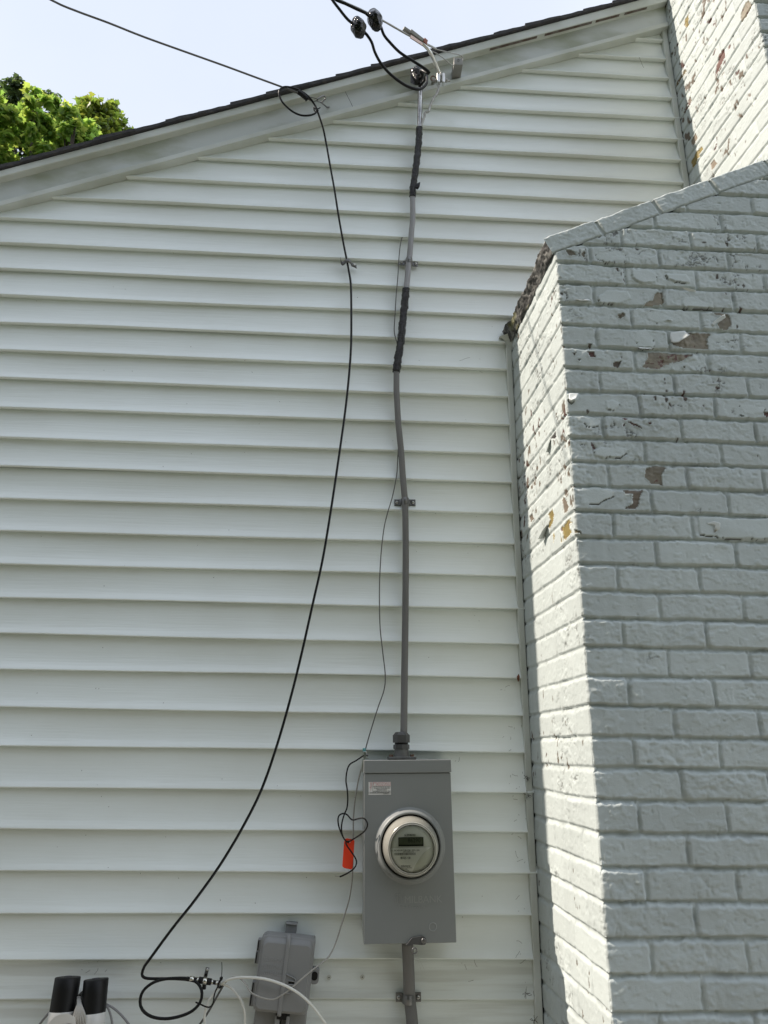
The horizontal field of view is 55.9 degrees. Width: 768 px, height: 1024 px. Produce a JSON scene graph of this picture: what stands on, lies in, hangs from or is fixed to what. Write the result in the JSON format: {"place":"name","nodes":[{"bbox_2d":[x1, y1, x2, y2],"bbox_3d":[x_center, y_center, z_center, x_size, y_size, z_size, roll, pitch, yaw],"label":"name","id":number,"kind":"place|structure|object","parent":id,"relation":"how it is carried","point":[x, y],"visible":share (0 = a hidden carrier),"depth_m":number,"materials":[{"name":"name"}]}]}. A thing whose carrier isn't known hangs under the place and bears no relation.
{"place":"outdoors","nodes":[
{"label":"outdoors","id":0,"kind":"place"},
{"bbox_2d":[0,0,611,158],"label":"sky","id":1,"kind":"structure","parent":0,"point":[56,48],"materials":[{"name":"white"}]},
{"label":"ground","id":2,"kind":"structure","parent":0,"visible":0},
{"bbox_2d":[0,72,69,157],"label":"maple tree","id":3,"kind":"object","parent":2,"relation":"on","point":[13,94],"visible":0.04,"depth_m":16.93,"materials":[{"name":"green plant"}]},
{"bbox_2d":[0,81,101,163],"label":"maple tree","id":4,"kind":"object","parent":2,"relation":"on","point":[38,130],"visible":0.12,"depth_m":11.78,"materials":[{"name":"green plant"}]},
{"bbox_2d":[73,91,133,135],"bbox_3d":[-4.711,-1.570,13.076,3.514,14.102,2.076,2,-18,-3],"label":"maple tree","id":5,"kind":"object","parent":2,"relation":"on","point":[108,115],"visible":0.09,"depth_m":14.34,"materials":[{"name":"green plant"}]},
{"bbox_2d":[0,0,689,1023],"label":"house","id":6,"kind":"structure","parent":2,"relation":"on","point":[162,536],"depth_m":2.29,"materials":[{"name":"plastic"}]},
{"bbox_2d":[47,975,80,1023],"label":"cable canister","id":7,"kind":"object","parent":6,"relation":"attached to","point":[65,991],"visible":0.93,"depth_m":1.76,"materials":[{"name":"black plastic"}]},
{"bbox_2d":[81,977,108,1023],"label":"cable canister","id":8,"kind":"object","parent":6,"relation":"attached to","point":[94,996],"visible":0.94,"depth_m":1.77,"materials":[{"name":"black plastic"}]},
{"bbox_2d":[73,996,85,1023],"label":"wire bundle","id":9,"kind":"object","parent":8,"relation":"attached to","point":[79,1014],"visible":1,"depth_m":1.75,"materials":[{"name":"grey plastic"}]},
{"bbox_2d":[106,1004,112,1023],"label":"grey cable","id":10,"kind":"object","parent":8,"relation":"attached to","point":[109,1011],"visible":0.93,"depth_m":1.80,"materials":[{"name":"silver plastic"}]},
{"bbox_2d":[106,1003,129,1023],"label":"grey cable","id":11,"kind":"object","parent":8,"relation":"attached to","point":[119,1013],"visible":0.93,"depth_m":1.81,"materials":[{"name":"silver plastic"}]},
{"bbox_2d":[187,967,220,989],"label":"coaxial ground block","id":12,"kind":"structure","parent":6,"relation":"attached to","point":[204,981],"depth_m":1.84,"materials":[{"name":"silver metal"}]},
{"bbox_2d":[195,962,222,1007],"bbox_3d":[-0.445,1.203,1.840,0.065,0.100,0.022,2,-18,-3],"label":"cable tie","id":13,"kind":"object","parent":12,"relation":"attached to","point":[219,981],"visible":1,"depth_m":1.83,"materials":[{"name":"black plastic"}]},
{"bbox_2d":[203,988,218,1023],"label":"white cable","id":14,"kind":"object","parent":12,"relation":"hanging from","point":[205,1009],"visible":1,"depth_m":1.83,"materials":[{"name":"white plastic"}]},
{"bbox_2d":[222,983,245,1023],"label":"white cable","id":15,"kind":"object","parent":12,"relation":"attached to","point":[237,995],"visible":1,"depth_m":1.83,"materials":[{"name":"white plastic"}]},
{"bbox_2d":[220,976,326,1023],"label":"white cable","id":16,"kind":"object","parent":12,"relation":"attached to","point":[283,985],"visible":1,"depth_m":1.80,"materials":[{"name":"white plastic"}]},
{"bbox_2d":[199,986,223,1023],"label":"grey cable","id":17,"kind":"object","parent":6,"relation":"attached to","point":[216,997],"visible":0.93,"depth_m":1.84,"materials":[{"name":"grey plastic"}]},
{"bbox_2d":[249,921,319,1023],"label":"telephone box","id":18,"kind":"object","parent":6,"relation":"attached to","point":[286,957],"visible":0.94,"depth_m":1.84,"materials":[{"name":"plastic"}]},
{"bbox_2d":[311,95,328,107],"bbox_3d":[-0.238,-1.556,2.740,0.025,0.059,0.111,-13,-23,35],"label":"cable hook","id":19,"kind":"object","parent":6,"relation":"attached to","point":[322,101],"visible":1,"depth_m":2.75,"materials":[{"name":"metal"}]},
{"bbox_2d":[50,0,310,100],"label":"aerial cable","id":20,"kind":"object","parent":19,"relation":"attached to","point":[153,40],"visible":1,"depth_m":2.52,"materials":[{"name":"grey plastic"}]},
{"bbox_2d":[138,86,351,1020],"bbox_3d":[-0.355,-0.153,2.262,0.488,2.989,0.097,2,-18,-5],"label":"coaxial cable","id":21,"kind":"object","parent":19,"relation":"hanging from","point":[303,95],"visible":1,"depth_m":2.05,"materials":[{"name":"black rubber"}]},
{"bbox_2d":[340,257,356,268],"bbox_3d":[-0.127,-0.886,2.571,0.067,0.026,0.026,7,-19,-19],"label":"cable clip","id":22,"kind":"object","parent":6,"relation":"attached to","point":[354,265],"visible":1,"depth_m":2.57,"materials":[{"name":"metal"}]},
{"bbox_2d":[365,237,402,747],"bbox_3d":[0.010,-0.167,2.326,0.111,1.785,0.019,10,-20,-25],"label":"ground wire","id":23,"kind":"object","parent":6,"relation":"attached to","point":[383,530],"visible":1,"depth_m":2.21,"materials":[{"name":"grey"}]},
{"bbox_2d":[331,0,440,72],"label":"overhead service drop","id":24,"kind":"object","parent":6,"relation":"attached to","point":[360,10],"visible":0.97,"depth_m":2.60,"materials":[{"name":"black rubber"}]},
{"bbox_2d":[350,16,366,38],"bbox_3d":[-0.092,-1.741,2.601,0.056,0.082,0.055,-12,-22,34],"label":"taped splice","id":25,"kind":"object","parent":24,"relation":"attached to","point":[358,27],"visible":1,"depth_m":2.58,"materials":[{"name":"black plastic"}]},
{"bbox_2d":[367,8,382,31],"bbox_3d":[-0.032,-1.795,2.635,0.056,0.085,0.059,-12,-5,-7],"label":"taped splice","id":26,"kind":"object","parent":24,"relation":"attached to","point":[375,21],"visible":0.98,"depth_m":2.62,"materials":[{"name":"black plastic"}]},
{"bbox_2d":[365,27,441,732],"bbox_3d":[0.059,-0.574,2.333,0.176,2.536,0.325,-9,-21,26],"label":"service entrance cable","id":27,"kind":"object","parent":6,"relation":"attached to","point":[419,73],"visible":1,"depth_m":2.45,"materials":[{"name":"grey plastic"}]},
{"bbox_2d":[430,73,449,86],"bbox_3d":[0.212,-1.688,2.824,0.086,0.074,0.044,-13,-23,35],"label":"split bolt connector","id":28,"kind":"object","parent":27,"relation":"attached to","point":[443,80],"visible":1,"depth_m":2.80,"materials":[{"name":"silver metal"}]},
{"bbox_2d":[394,497,415,505],"bbox_3d":[0.068,-0.034,2.304,0.068,0.022,0.029,0,-18,-3],"label":"pipe strap","id":29,"kind":"object","parent":6,"relation":"attached to","point":[403,500],"visible":1,"depth_m":2.31,"materials":[{"name":"metal"}]},
{"bbox_2d":[396,992,420,1005],"bbox_3d":[0.065,1.261,1.872,0.066,0.022,0.034,1,-18,-3],"label":"pipe strap","id":30,"kind":"object","parent":6,"relation":"attached to","point":[406,1000],"visible":1,"depth_m":1.88,"materials":[{"name":"metal"}]},
{"bbox_2d":[399,256,417,266],"bbox_3d":[0.090,-0.901,2.592,0.066,0.022,0.029,5,-19,-1],"label":"pipe strap","id":31,"kind":"object","parent":6,"relation":"attached to","point":[410,259],"visible":1,"depth_m":2.60,"materials":[{"name":"metal"}]},
{"bbox_2d":[362,732,455,972],"bbox_3d":[0.062,0.895,1.945,0.237,0.582,0.148,1,-18,-3],"label":"meter socket","id":32,"kind":"object","parent":6,"relation":"attached to","point":[400,909],"visible":0.98,"depth_m":1.88,"materials":[{"name":"grey paint"}]},
{"bbox_2d":[361,748,368,771],"bbox_3d":[-0.053,0.686,2.000,0.018,0.062,0.054,2,-18,-3],"label":"ground clamp","id":33,"kind":"object","parent":32,"relation":"attached to","point":[365,753],"visible":1,"depth_m":2.02,"materials":[{"name":"silver metal"}]},
{"bbox_2d":[229,759,364,999],"bbox_3d":[-0.232,0.949,1.913,0.352,0.572,0.074,2,-18,-3],"label":"thin wire","id":34,"kind":"object","parent":33,"relation":"hanging from","point":[288,990],"visible":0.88,"depth_m":1.87,"materials":[{"name":"grey"}]},
{"bbox_2d":[336,755,367,876],"bbox_3d":[-0.079,0.806,1.922,0.075,0.305,0.079,8,-20,-20],"label":"black wire","id":35,"kind":"object","parent":33,"relation":"hanging from","point":[341,832],"visible":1,"depth_m":1.92,"materials":[{"name":"black rubber"}]},
{"bbox_2d":[342,838,353,868],"bbox_3d":[-0.094,0.905,1.915,0.031,0.075,0.002,2,-18,-3],"label":"red tag","id":36,"kind":"object","parent":35,"relation":"hanging from","point":[347,863],"visible":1,"depth_m":1.91,"materials":[{"name":"red plastic"}]},
{"bbox_2d":[402,944,417,1023],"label":"service cable","id":37,"kind":"object","parent":32,"relation":"attached to","point":[409,980],"visible":0.89,"depth_m":1.87,"materials":[{"name":"grey plastic"}]},
{"bbox_2d":[382,816,438,877],"bbox_3d":[0.070,0.861,1.855,0.146,0.146,0.068,1,-18,-3],"label":"electric meter","id":38,"kind":"object","parent":32,"relation":"attached to","point":[410,845],"visible":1,"depth_m":1.83,"materials":[{"name":"grey"}]},
{"bbox_2d":[398,837,423,845],"bbox_3d":[0.068,0.837,1.836,0.064,0.021,0.002,1,-18,-3],"label":"display window","id":39,"kind":"structure","parent":38,"relation":"in","point":[402,841],"depth_m":1.84,"materials":[{"name":"black glass"}]},
{"bbox_2d":[452,58,462,78],"bbox_3d":[0.288,-1.747,2.849,0.034,0.036,0.067,2,-18,-3],"label":"insulated bracket","id":40,"kind":"object","parent":6,"relation":"attached to","point":[457,67],"visible":0.99,"depth_m":2.83,"materials":[{"name":"plastic"}]},
{"bbox_2d":[402,27,463,65],"bbox_3d":[0.186,-1.771,2.759,0.266,0.041,0.035,10,-21,-27],"label":"wedge clamp","id":41,"kind":"object","parent":40,"relation":"hanging from","point":[415,36],"visible":1,"depth_m":2.73,"materials":[{"name":"metal"}]},
{"bbox_2d":[502,0,767,1023],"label":"chimney","id":42,"kind":"object","parent":2,"relation":"on","point":[638,338],"visible":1,"depth_m":1.84,"materials":[{"name":"brick"}]}
]}

